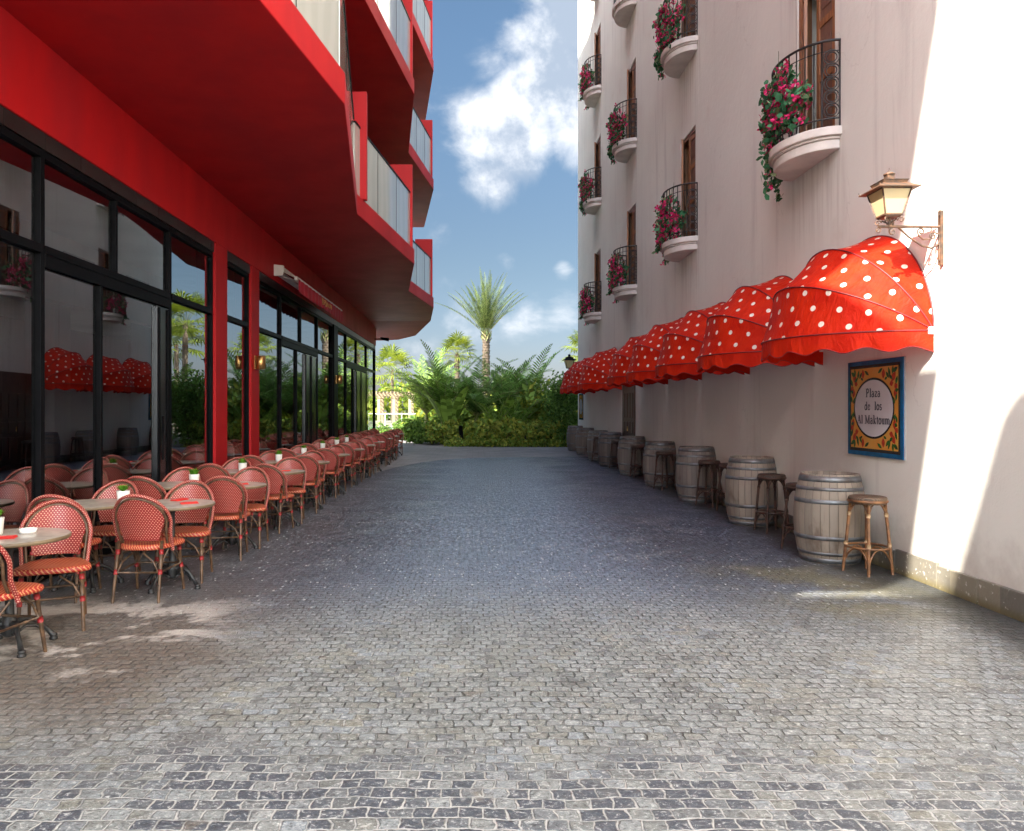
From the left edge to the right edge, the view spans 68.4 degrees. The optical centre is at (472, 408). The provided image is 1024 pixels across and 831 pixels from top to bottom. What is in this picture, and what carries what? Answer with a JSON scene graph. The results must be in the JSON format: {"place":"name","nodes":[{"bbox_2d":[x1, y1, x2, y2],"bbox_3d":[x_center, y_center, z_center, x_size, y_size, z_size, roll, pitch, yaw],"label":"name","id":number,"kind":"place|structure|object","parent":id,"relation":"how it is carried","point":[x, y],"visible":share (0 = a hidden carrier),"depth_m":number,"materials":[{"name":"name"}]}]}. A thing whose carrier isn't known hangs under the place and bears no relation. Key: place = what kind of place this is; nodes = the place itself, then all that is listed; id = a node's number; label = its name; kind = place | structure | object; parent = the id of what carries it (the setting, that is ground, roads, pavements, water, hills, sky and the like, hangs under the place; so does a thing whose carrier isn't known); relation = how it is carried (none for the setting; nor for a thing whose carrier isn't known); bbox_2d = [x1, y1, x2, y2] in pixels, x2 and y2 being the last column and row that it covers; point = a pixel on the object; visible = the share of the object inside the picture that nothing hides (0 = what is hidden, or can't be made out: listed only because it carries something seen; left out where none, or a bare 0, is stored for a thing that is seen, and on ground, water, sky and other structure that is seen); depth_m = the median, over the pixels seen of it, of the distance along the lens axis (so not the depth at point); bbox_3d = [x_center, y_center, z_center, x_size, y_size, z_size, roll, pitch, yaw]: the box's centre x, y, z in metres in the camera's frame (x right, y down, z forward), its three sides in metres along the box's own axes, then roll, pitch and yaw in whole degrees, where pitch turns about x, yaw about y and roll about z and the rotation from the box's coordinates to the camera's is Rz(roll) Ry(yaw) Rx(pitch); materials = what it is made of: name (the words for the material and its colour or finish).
{"place":"outdoors","nodes":[
{"label":"outdoors","id":0,"kind":"place"},
{"bbox_2d":[38,440,587,582],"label":"pavement","id":1,"kind":"structure","parent":0,"point":[418,453],"depth_m":26.61,"materials":[{"name":"grey stone"}]},
{"bbox_2d":[0,0,433,581],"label":"red building","id":2,"kind":"structure","parent":1,"relation":"on","point":[180,180],"depth_m":11.42,"materials":[{"name":"paint"}]},
{"bbox_2d":[0,125,42,581],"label":"window","id":3,"kind":"structure","parent":2,"relation":"in","point":[36,246],"depth_m":6.87,"materials":[{"name":"black metal"}]},
{"bbox_2d":[43,151,170,579],"bbox_3d":[-3.961,-0.394,8.360,0.119,3.948,2.920,0,0,0],"label":"window","id":4,"kind":"structure","parent":2,"relation":"in","point":[54,260],"depth_m":8.32,"materials":[{"name":"black metal"}]},
{"bbox_2d":[171,227,212,525],"bbox_3d":[-3.970,-0.394,10.620,0.080,3.948,1.600,0,0,0],"label":"window","id":5,"kind":"structure","parent":2,"relation":"in","point":[208,310],"depth_m":11.39,"materials":[{"name":"black metal"}]},
{"bbox_2d":[227,261,248,454],"bbox_3d":[-3.970,-0.394,12.615,0.080,3.948,1.290,0,0,0],"label":"window","id":6,"kind":"structure","parent":2,"relation":"in","point":[231,319],"depth_m":13.23,"materials":[{"name":"black metal"}]},
{"bbox_2d":[259,280,280,448],"bbox_3d":[-3.970,-0.394,14.630,0.080,3.948,1.740,0,0,0],"label":"window","id":7,"kind":"structure","parent":2,"relation":"in","point":[261,330],"depth_m":15.47,"materials":[{"name":"black metal"}]},
{"bbox_2d":[281,293,317,447],"bbox_3d":[-3.961,-0.394,17.325,0.119,3.948,3.650,0,0,0],"label":"window","id":8,"kind":"structure","parent":2,"relation":"in","point":[309,358],"depth_m":17.84,"materials":[{"name":"black metal"}]},
{"bbox_2d":[274,265,342,320],"bbox_3d":[-3.648,-2.545,17.360,0.503,0.549,5.220,0,0,0],"label":"retractable awning","id":9,"kind":"object","parent":2,"relation":"attached to","point":[306,290],"visible":1,"depth_m":15.93,"materials":[{"name":"red fabric"}]},
{"bbox_2d":[318,316,332,436],"bbox_3d":[-3.970,-0.394,20.175,0.080,3.948,2.050,0,0,0],"label":"window","id":10,"kind":"structure","parent":2,"relation":"in","point":[321,319],"depth_m":21.17,"materials":[{"name":"black metal"}]},
{"bbox_2d":[338,328,346,434],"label":"window","id":11,"kind":"structure","parent":2,"relation":"in","point":[344,360],"depth_m":23.47,"materials":[{"name":"black metal"}]},
{"bbox_2d":[346,332,366,433],"bbox_3d":[-3.961,-0.394,25.750,0.119,3.948,4.500,0,0,0],"label":"window","id":12,"kind":"structure","parent":2,"relation":"in","point":[358,372],"depth_m":26.03,"materials":[{"name":"black metal"}]},
{"bbox_2d":[370,347,478,422],"bbox_3d":[-2.228,-0.754,35.604,5.115,4.709,4.795,0,0,-35],"label":"feather palm","id":13,"kind":"object","parent":1,"relation":"on","point":[424,403],"visible":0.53,"depth_m":35.65,"materials":[{"name":"plant"}]},
{"bbox_2d":[410,416,441,443],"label":"shrub","id":14,"kind":"object","parent":1,"relation":"on","point":[417,433],"visible":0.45,"depth_m":33.00,"materials":[{"name":"green plant"}]},
{"bbox_2d":[423,416,461,444],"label":"shrub","id":15,"kind":"object","parent":1,"relation":"on","point":[435,432],"visible":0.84,"depth_m":32.34,"materials":[{"name":"green plant"}]},
{"bbox_2d":[423,387,470,425],"bbox_3d":[-0.950,0.327,33.108,1.942,2.561,1.659,0,0,24],"label":"banana plant","id":16,"kind":"object","parent":1,"relation":"on","point":[446,409],"visible":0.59,"depth_m":32.84,"materials":[{"name":"green plant"}]},
{"bbox_2d":[385,339,508,403],"bbox_3d":[-1.019,-0.756,34.123,5.598,4.713,4.683,0,0,45],"label":"feather palm","id":17,"kind":"object","parent":1,"relation":"on","point":[436,393],"visible":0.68,"depth_m":33.92,"materials":[{"name":"plant"}]},
{"bbox_2d":[575,428,593,454],"bbox_3d":[3.870,1.135,25.800,0.704,0.930,0.704,0,0,-4],"label":"wine barrel","id":18,"kind":"object","parent":1,"relation":"on","point":[581,435],"visible":0.62,"depth_m":25.52,"materials":[{"name":"wood"}]},
{"bbox_2d":[578,0,1023,622],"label":"stucco building","id":19,"kind":"structure","parent":1,"relation":"on","point":[928,94],"depth_m":8.57,"materials":[{"name":"paint"}]},
{"bbox_2d":[578,171,594,215],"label":"flowering vine","id":20,"kind":"object","parent":19,"relation":"attached to","point":[585,189],"visible":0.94,"depth_m":24.62,"materials":[{"name":"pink plant"}]},
{"bbox_2d":[567,357,606,392],"bbox_3d":[3.592,-1.133,24.260,1.100,1.251,2.150,0,0,0],"label":"dome awning","id":21,"kind":"object","parent":19,"relation":"attached to","point":[576,372],"visible":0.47,"depth_m":23.87,"materials":[{"name":"fabric"}]},
{"bbox_2d":[578,63,595,109],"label":"flowering vine","id":22,"kind":"object","parent":19,"relation":"attached to","point":[583,81],"visible":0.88,"depth_m":24.59,"materials":[{"name":"pink plant"}]},
{"bbox_2d":[578,286,595,325],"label":"flowering vine","id":23,"kind":"object","parent":19,"relation":"attached to","point":[589,303],"visible":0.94,"depth_m":24.59,"materials":[{"name":"pink plant"}]},
{"bbox_2d":[594,249,600,311],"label":"window","id":24,"kind":"structure","parent":19,"relation":"in","point":[597,257],"depth_m":24.89,"materials":[{"name":"brown wood"}]},
{"bbox_2d":[594,136,600,197],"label":"window","id":25,"kind":"structure","parent":19,"relation":"in","point":[597,146],"depth_m":24.89,"materials":[{"name":"brown wood"}]},
{"bbox_2d":[594,24,600,85],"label":"window","id":26,"kind":"structure","parent":19,"relation":"in","point":[597,38],"depth_m":24.89,"materials":[{"name":"brown wood"}]},
{"bbox_2d":[577,347,621,391],"bbox_3d":[3.599,-1.142,21.910,1.087,1.276,2.150,0,0,0],"label":"dome awning","id":27,"kind":"object","parent":19,"relation":"attached to","point":[596,367],"visible":0.82,"depth_m":21.27,"materials":[{"name":"fabric"}]},
{"bbox_2d":[606,103,628,164],"bbox_3d":[3.743,-7.170,19.676,0.544,1.335,1.458,0,0,6],"label":"flowering vine","id":28,"kind":"object","parent":19,"relation":"attached to","point":[614,131],"visible":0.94,"depth_m":19.36,"materials":[{"name":"pink plant"}]},
{"bbox_2d":[606,244,629,303],"bbox_3d":[3.754,-3.508,19.658,0.580,1.388,1.420,0,0,7],"label":"flowering vine","id":29,"kind":"object","parent":19,"relation":"attached to","point":[614,274],"visible":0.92,"depth_m":19.32,"materials":[{"name":"pink plant"}]},
{"bbox_2d":[622,385,634,435],"bbox_3d":[4.102,0.325,19.900,0.068,2.550,1.560,0,0,0],"label":"door","id":30,"kind":"structure","parent":19,"relation":"in","point":[628,393],"depth_m":19.75,"materials":[{"name":"brown wood"}]},
{"bbox_2d":[627,204,635,284],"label":"window","id":31,"kind":"structure","parent":19,"relation":"in","point":[631,216],"depth_m":19.63,"materials":[{"name":"brown wood"}]},
{"bbox_2d":[627,59,635,137],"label":"window","id":32,"kind":"structure","parent":19,"relation":"in","point":[631,76],"depth_m":19.63,"materials":[{"name":"brown wood"}]},
{"bbox_2d":[607,333,664,386],"bbox_3d":[3.612,-1.138,17.210,1.062,1.264,2.150,0,0,0],"label":"dome awning","id":33,"kind":"object","parent":19,"relation":"attached to","point":[621,360],"visible":0.48,"depth_m":16.80,"materials":[{"name":"fabric"}]},
{"bbox_2d":[626,317,697,383],"bbox_3d":[3.592,-1.147,14.860,1.100,1.289,2.150,0,0,0],"label":"dome awning","id":34,"kind":"object","parent":19,"relation":"attached to","point":[645,355],"visible":0.62,"depth_m":14.40,"materials":[{"name":"fabric"}]},
{"bbox_2d":[652,0,685,80],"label":"flowering vine","id":35,"kind":"object","parent":19,"relation":"attached to","point":[664,28],"visible":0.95,"depth_m":14.27,"materials":[{"name":"green plant"}]},
{"bbox_2d":[651,185,687,264],"bbox_3d":[3.754,-3.558,14.538,0.580,1.388,1.420,0,0,7],"label":"flowering vine","id":36,"kind":"object","parent":19,"relation":"attached to","point":[661,229],"visible":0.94,"depth_m":14.23,"materials":[{"name":"green plant"}]},
{"bbox_2d":[681,126,695,236],"bbox_3d":[4.247,-4.223,14.480,0.446,2.095,1.000,0,0,0],"label":"window","id":37,"kind":"structure","parent":19,"relation":"in","point":[688,146],"depth_m":14.43,"materials":[{"name":"brown wood"}]},
{"bbox_2d":[681,0,695,37],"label":"window","id":38,"kind":"structure","parent":19,"relation":"in","point":[692,9],"depth_m":14.52,"materials":[{"name":"brown wood"}]},
{"bbox_2d":[655,302,744,379],"bbox_3d":[3.599,-1.133,12.510,1.087,1.251,2.150,0,0,0],"label":"dome awning","id":39,"kind":"object","parent":19,"relation":"attached to","point":[683,338],"visible":0.66,"depth_m":12.02,"materials":[{"name":"fabric"}]},
{"bbox_2d":[697,275,814,373],"bbox_3d":[3.605,-1.142,10.160,1.075,1.276,2.150,0,0,0],"label":"dome awning","id":40,"kind":"object","parent":19,"relation":"attached to","point":[737,322],"visible":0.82,"depth_m":9.64,"materials":[{"name":"fabric"}]},
{"bbox_2d":[756,51,813,201],"bbox_3d":[3.751,-3.421,9.208,0.528,1.688,1.428,0,0,12],"label":"flowering vine","id":41,"kind":"object","parent":19,"relation":"attached to","point":[776,109],"visible":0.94,"depth_m":8.93,"materials":[{"name":"green plant"}]},
{"bbox_2d":[799,0,834,132],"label":"window","id":42,"kind":"structure","parent":19,"relation":"in","point":[825,8],"depth_m":9.03,"materials":[{"name":"brown wood"}]},
{"bbox_2d":[761,235,934,364],"bbox_3d":[3.602,-1.138,7.810,1.081,1.264,2.150,0,0,0],"label":"dome awning","id":43,"kind":"object","parent":19,"relation":"attached to","point":[872,292],"visible":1,"depth_m":7.09,"materials":[{"name":"fabric"}]},
{"bbox_2d":[848,356,905,460],"bbox_3d":[4.120,0.000,7.720,0.033,1.000,1.070,0,0,0],"label":"street sign","id":44,"kind":"object","parent":19,"relation":"attached to","point":[876,407],"visible":1,"depth_m":7.63,"materials":[{"name":"tile"}]},
{"bbox_2d":[859,168,943,267],"bbox_3d":[3.813,-1.679,6.630,0.648,0.878,0.363,0,0,0],"label":"wall lantern","id":45,"kind":"object","parent":19,"relation":"attached to","point":[888,196],"depth_m":6.60,"materials":[{"name":"beige glass"}]},
{"bbox_2d":[369,417,398,426],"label":"pool deck","id":46,"kind":"structure","parent":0,"point":[388,422],"depth_m":78.78,"materials":[{"name":"white"}]},
{"bbox_2d":[369,392,414,422],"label":"pergola","id":47,"kind":"object","parent":46,"relation":"on","point":[380,402],"visible":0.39,"depth_m":79.86,"materials":[{"name":"white wood"}]},
{"bbox_2d":[369,344,417,421],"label":"fan palm","id":48,"kind":"object","parent":46,"relation":"on","point":[398,355],"visible":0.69,"depth_m":87.61,"materials":[{"name":"plant"}]},
{"bbox_2d":[369,410,564,446],"bbox_3d":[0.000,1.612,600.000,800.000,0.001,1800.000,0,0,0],"label":"ground","id":49,"kind":"structure","parent":0,"point":[475,446],"depth_m":31.72,"materials":[{"name":"soil"}]},
{"bbox_2d":[401,414,440,443],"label":"shrub","id":50,"kind":"object","parent":49,"relation":"on","point":[405,429],"visible":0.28,"depth_m":33.88,"materials":[{"name":"green plant"}]},
{"bbox_2d":[369,380,493,420],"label":"vegetation","id":51,"kind":"object","parent":49,"relation":"on","point":[387,408],"visible":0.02,"depth_m":98.06,"materials":[{"name":"green plant"}]},
{"bbox_2d":[437,331,479,392],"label":"fan palm","id":52,"kind":"object","parent":49,"relation":"on","point":[459,341],"visible":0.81,"depth_m":45.82,"materials":[{"name":"plant"}]},
{"bbox_2d":[451,419,487,445],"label":"shrub","id":53,"kind":"object","parent":49,"relation":"on","point":[470,427],"visible":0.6,"depth_m":31.67,"materials":[{"name":"green plant"}]},
{"bbox_2d":[412,358,533,421],"bbox_3d":[0.547,-0.306,34.023,5.131,3.812,5.678,0,0,39],"label":"feather palm","id":54,"kind":"object","parent":49,"relation":"on","point":[474,394],"visible":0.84,"depth_m":33.32,"materials":[{"name":"plant"}]},
{"bbox_2d":[435,267,527,399],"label":"date palm","id":55,"kind":"object","parent":49,"relation":"on","point":[486,311],"visible":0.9,"depth_m":44.62,"materials":[{"name":"plant"}]},
{"bbox_2d":[468,418,503,445],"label":"shrub","id":56,"kind":"object","parent":49,"relation":"on","point":[485,425],"visible":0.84,"depth_m":31.50,"materials":[{"name":"green plant"}]},
{"bbox_2d":[465,389,521,420],"bbox_3d":[0.926,0.340,32.623,2.609,2.519,2.820,0,0,17],"label":"feather palm","id":57,"kind":"object","parent":49,"relation":"on","point":[491,415],"visible":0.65,"depth_m":32.37,"materials":[{"name":"plant"}]},
{"bbox_2d":[454,355,552,412],"bbox_3d":[1.418,-0.485,34.837,4.931,4.169,5.375,0,0,0],"label":"feather palm","id":58,"kind":"object","parent":49,"relation":"on","point":[512,381],"visible":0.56,"depth_m":34.27,"materials":[{"name":"plant"}]},
{"bbox_2d":[487,419,522,445],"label":"shrub","id":59,"kind":"object","parent":49,"relation":"on","point":[511,428],"visible":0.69,"depth_m":31.42,"materials":[{"name":"green plant"}]},
{"bbox_2d":[444,437,566,446],"bbox_3d":[1.514,1.451,32.299,5.522,0.480,2.543,0,0,0],"label":"ground cover","id":60,"kind":"object","parent":49,"relation":"on","point":[451,442],"visible":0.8,"depth_m":31.29,"materials":[{"name":"green plant"}]},
{"bbox_2d":[480,390,546,422],"bbox_3d":[1.797,0.387,33.287,3.488,2.426,3.436,0,0,-43],"label":"feather palm","id":61,"kind":"object","parent":49,"relation":"on","point":[527,413],"visible":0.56,"depth_m":32.92,"materials":[{"name":"plant"}]},
{"bbox_2d":[498,414,533,443],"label":"shrub","id":62,"kind":"object","parent":49,"relation":"on","point":[507,419],"visible":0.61,"depth_m":31.58,"materials":[{"name":"green plant"}]},
{"bbox_2d":[481,343,563,422],"bbox_3d":[2.783,-0.693,36.002,4.212,4.586,5.441,0,0,36],"label":"feather palm","id":63,"kind":"object","parent":49,"relation":"on","point":[543,368],"visible":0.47,"depth_m":35.22,"materials":[{"name":"plant"}]},
{"bbox_2d":[516,420,543,446],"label":"shrub","id":64,"kind":"object","parent":49,"relation":"on","point":[531,432],"visible":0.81,"depth_m":31.40,"materials":[{"name":"green plant"}]},
{"bbox_2d":[516,377,577,428],"bbox_3d":[3.506,0.145,34.499,3.494,3.119,3.036,0,0,0],"label":"shrub","id":65,"kind":"object","parent":49,"relation":"on","point":[529,398],"visible":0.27,"depth_m":33.93,"materials":[{"name":"green plant"}]},
{"bbox_2d":[369,0,577,407],"label":"sky","id":66,"kind":"structure","parent":0,"point":[502,108],"materials":[{"name":"blue"}]},
{"bbox_2d":[0,457,1023,830],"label":"street","id":67,"kind":"structure","parent":0,"point":[534,643],"depth_m":4.41,"materials":[{"name":"stone"}]},
{"bbox_2d":[0,545,46,651],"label":"bistro chair","id":68,"kind":"object","parent":67,"relation":"on","point":[10,589],"visible":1,"depth_m":4.74,"materials":[{"name":"red wicker"}]},
{"bbox_2d":[0,527,71,657],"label":"bistro table","id":69,"kind":"object","parent":67,"relation":"on","point":[43,535],"visible":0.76,"depth_m":4.99,"materials":[{"name":"metal"}]},
{"bbox_2d":[13,499,92,631],"bbox_3d":[-3.083,1.150,5.548,0.508,0.904,0.551,0,0,-24],"label":"bistro chair","id":70,"kind":"object","parent":67,"relation":"on","point":[58,513],"visible":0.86,"depth_m":5.67,"materials":[{"name":"red wicker"}]},
{"bbox_2d":[25,494,101,604],"bbox_3d":[-3.466,1.150,6.370,0.508,0.904,0.551,0,0,-7],"label":"bistro chair","id":71,"kind":"object","parent":67,"relation":"on","point":[96,541],"visible":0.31,"depth_m":6.22,"materials":[{"name":"red wicker"}]},
{"bbox_2d":[51,499,124,592],"bbox_3d":[-3.440,1.225,6.740,0.732,0.749,0.732,0,0,22],"label":"bistro table","id":72,"kind":"object","parent":67,"relation":"on","point":[89,506],"visible":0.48,"depth_m":6.70,"materials":[{"name":"metal"}]},
{"bbox_2d":[70,479,140,581],"bbox_3d":[-3.458,1.150,7.151,0.508,0.904,0.551,0,0,3],"label":"bistro chair","id":73,"kind":"object","parent":67,"relation":"on","point":[108,492],"visible":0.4,"depth_m":7.30,"materials":[{"name":"red wicker"}]},
{"bbox_2d":[111,494,184,603],"bbox_3d":[-2.760,1.150,6.389,0.508,0.904,0.551,0,0,0],"label":"bistro chair","id":74,"kind":"object","parent":67,"relation":"on","point":[138,519],"visible":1,"depth_m":6.22,"materials":[{"name":"red wicker"}]},
{"bbox_2d":[120,476,181,561],"bbox_3d":[-3.447,1.150,8.044,0.508,0.904,0.551,0,0,6],"label":"bistro chair","id":75,"kind":"object","parent":67,"relation":"on","point":[146,486],"visible":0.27,"depth_m":7.83,"materials":[{"name":"red wicker"}]},
{"bbox_2d":[144,499,214,593],"bbox_3d":[-2.690,1.225,6.740,0.732,0.749,0.732,0,0,-16],"label":"bistro table","id":76,"kind":"object","parent":67,"relation":"on","point":[172,507],"visible":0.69,"depth_m":6.70,"materials":[{"name":"metal"}]},
{"bbox_2d":[161,466,200,549],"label":"bistro chair","id":77,"kind":"object","parent":67,"relation":"on","point":[180,473],"visible":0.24,"depth_m":8.99,"materials":[{"name":"red wicker"}]},
{"bbox_2d":[154,480,214,583],"bbox_3d":[-2.704,1.150,7.090,0.508,0.904,0.551,0,0,-7],"label":"bistro chair","id":78,"kind":"object","parent":67,"relation":"on","point":[192,489],"visible":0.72,"depth_m":7.23,"materials":[{"name":"red wicker"}]},
{"bbox_2d":[194,463,230,525],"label":"bistro chair","id":79,"kind":"object","parent":67,"relation":"on","point":[206,472],"visible":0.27,"depth_m":9.60,"materials":[{"name":"red wicker"}]},
{"bbox_2d":[203,476,250,561],"bbox_3d":[-2.655,1.150,8.057,0.508,0.904,0.551,0,0,-11],"label":"bistro chair","id":80,"kind":"object","parent":67,"relation":"on","point":[228,494],"visible":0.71,"depth_m":7.89,"materials":[{"name":"red wicker"}]},
{"bbox_2d":[206,481,266,554],"bbox_3d":[-2.680,1.225,8.400,0.732,0.749,0.732,0,0,20],"label":"bistro table","id":81,"kind":"object","parent":67,"relation":"on","point":[250,485],"visible":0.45,"depth_m":8.36,"materials":[{"name":"metal"}]},
{"bbox_2d":[222,466,270,548],"bbox_3d":[-2.635,1.150,8.793,0.508,0.904,0.551,0,0,-3],"label":"bistro chair","id":82,"kind":"object","parent":67,"relation":"on","point":[252,474],"visible":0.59,"depth_m":8.95,"materials":[{"name":"red wicker"}]},
{"bbox_2d":[250,463,293,533],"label":"bistro chair","id":83,"kind":"object","parent":67,"relation":"on","point":[276,478],"visible":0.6,"depth_m":9.64,"materials":[{"name":"red wicker"}]},
{"bbox_2d":[255,469,304,529],"bbox_3d":[-2.640,1.225,10.188,0.732,0.749,0.732,0,0,-43],"label":"bistro table","id":84,"kind":"object","parent":67,"relation":"on","point":[291,472],"visible":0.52,"depth_m":10.16,"materials":[{"name":"metal"}]},
{"bbox_2d":[270,457,306,524],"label":"bistro chair","id":85,"kind":"object","parent":67,"relation":"on","point":[292,463],"visible":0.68,"depth_m":10.77,"materials":[{"name":"red wicker"}]},
{"bbox_2d":[289,455,320,513],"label":"bistro chair","id":86,"kind":"object","parent":67,"relation":"on","point":[312,465],"visible":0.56,"depth_m":11.42,"materials":[{"name":"red wicker"}]},
{"bbox_2d":[294,450,326,507],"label":"bistro chair","id":87,"kind":"object","parent":67,"relation":"on","point":[316,455],"visible":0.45,"depth_m":12.45,"materials":[{"name":"red wicker"}]},
{"bbox_2d":[313,448,340,498],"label":"bistro chair","id":88,"kind":"object","parent":67,"relation":"on","point":[330,456],"visible":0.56,"depth_m":13.36,"materials":[{"name":"red wicker"}]},
{"bbox_2d":[321,444,346,493],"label":"bistro chair","id":89,"kind":"object","parent":67,"relation":"on","point":[336,448],"visible":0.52,"depth_m":14.43,"materials":[{"name":"red wicker"}]},
{"bbox_2d":[332,443,355,487],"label":"bistro chair","id":90,"kind":"object","parent":67,"relation":"on","point":[350,451],"visible":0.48,"depth_m":15.21,"materials":[{"name":"red wicker"}]},
{"bbox_2d":[587,430,607,460],"bbox_3d":[3.860,1.141,23.100,0.704,0.919,0.704,0,0,-20],"label":"wine barrel","id":91,"kind":"object","parent":67,"relation":"on","point":[592,434],"visible":0.53,"depth_m":22.86,"materials":[{"name":"wood"}]},
{"bbox_2d":[598,432,621,466],"bbox_3d":[3.800,1.129,20.750,0.704,0.941,0.704,0,0,-35],"label":"wine barrel","id":92,"kind":"object","parent":67,"relation":"on","point":[604,443],"visible":0.72,"depth_m":20.47,"materials":[{"name":"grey wood"}]},
{"bbox_2d":[617,436,645,475],"bbox_3d":[3.830,1.135,18.050,0.704,0.930,0.704,0,0,39],"label":"wine barrel","id":93,"kind":"object","parent":67,"relation":"on","point":[624,451],"visible":0.7,"depth_m":17.78,"materials":[{"name":"wood"}]},
{"bbox_2d":[643,441,675,486],"bbox_3d":[3.860,1.141,15.500,0.704,0.919,0.704,0,0,24],"label":"wine barrel","id":94,"kind":"object","parent":67,"relation":"on","point":[651,448],"visible":0.77,"depth_m":15.23,"materials":[{"name":"wood"}]},
{"bbox_2d":[653,451,675,489],"bbox_3d":[3.780,1.225,14.820,0.390,0.753,0.390,0,0,-17],"label":"rattan stool","id":95,"kind":"object","parent":67,"relation":"on","point":[665,454],"visible":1,"depth_m":14.73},
{"bbox_2d":[675,446,716,502],"bbox_3d":[3.850,1.129,12.950,0.704,0.941,0.704,0,0,8],"label":"wine barrel","id":96,"kind":"object","parent":67,"relation":"on","point":[687,468],"visible":0.79,"depth_m":12.68,"materials":[{"name":"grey wood"}]},
{"bbox_2d":[695,460,722,507],"bbox_3d":[3.870,1.225,12.320,0.390,0.753,0.391,0,0,-43],"label":"rattan stool","id":97,"kind":"object","parent":67,"relation":"on","point":[712,463],"visible":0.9,"depth_m":12.30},
{"bbox_2d":[725,455,777,526],"bbox_3d":[3.860,1.135,10.420,0.704,0.930,0.704,0,0,-7],"label":"wine barrel","id":98,"kind":"object","parent":67,"relation":"on","point":[741,478],"visible":0.83,"depth_m":10.15,"materials":[{"name":"wood"}]},
{"bbox_2d":[754,473,789,533],"bbox_3d":[3.860,1.225,9.720,0.390,0.753,0.390,0,0,-9],"label":"rattan stool","id":99,"kind":"object","parent":67,"relation":"on","point":[771,477],"visible":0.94,"depth_m":9.62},
{"bbox_2d":[781,482,796,548],"bbox_3d":[3.720,1.225,8.500,0.390,0.753,0.390,0,0,-32],"label":"rattan stool","id":100,"kind":"object","parent":67,"relation":"on","point":[790,487],"visible":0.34,"depth_m":8.53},
{"bbox_2d":[793,471,864,564],"bbox_3d":[3.760,1.141,7.930,0.704,0.919,0.704,0,0,-23],"label":"wine barrel","id":101,"kind":"object","parent":67,"relation":"on","point":[820,507],"visible":0.89,"depth_m":7.66,"materials":[{"name":"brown wood"}]},
{"bbox_2d":[841,494,893,577],"bbox_3d":[3.830,1.225,7.300,0.391,0.753,0.391,0,0,-20],"label":"rattan stool","id":102,"kind":"object","parent":67,"relation":"on","point":[866,501],"visible":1,"depth_m":7.21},
{"bbox_2d":[536,370,577,444],"bbox_3d":[3.999,-0.048,31.732,2.751,3.354,2.430,0,0,0],"label":"column hedge","id":103,"kind":"object","parent":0,"point":[564,406],"depth_m":31.37,"materials":[{"name":"green plant"}]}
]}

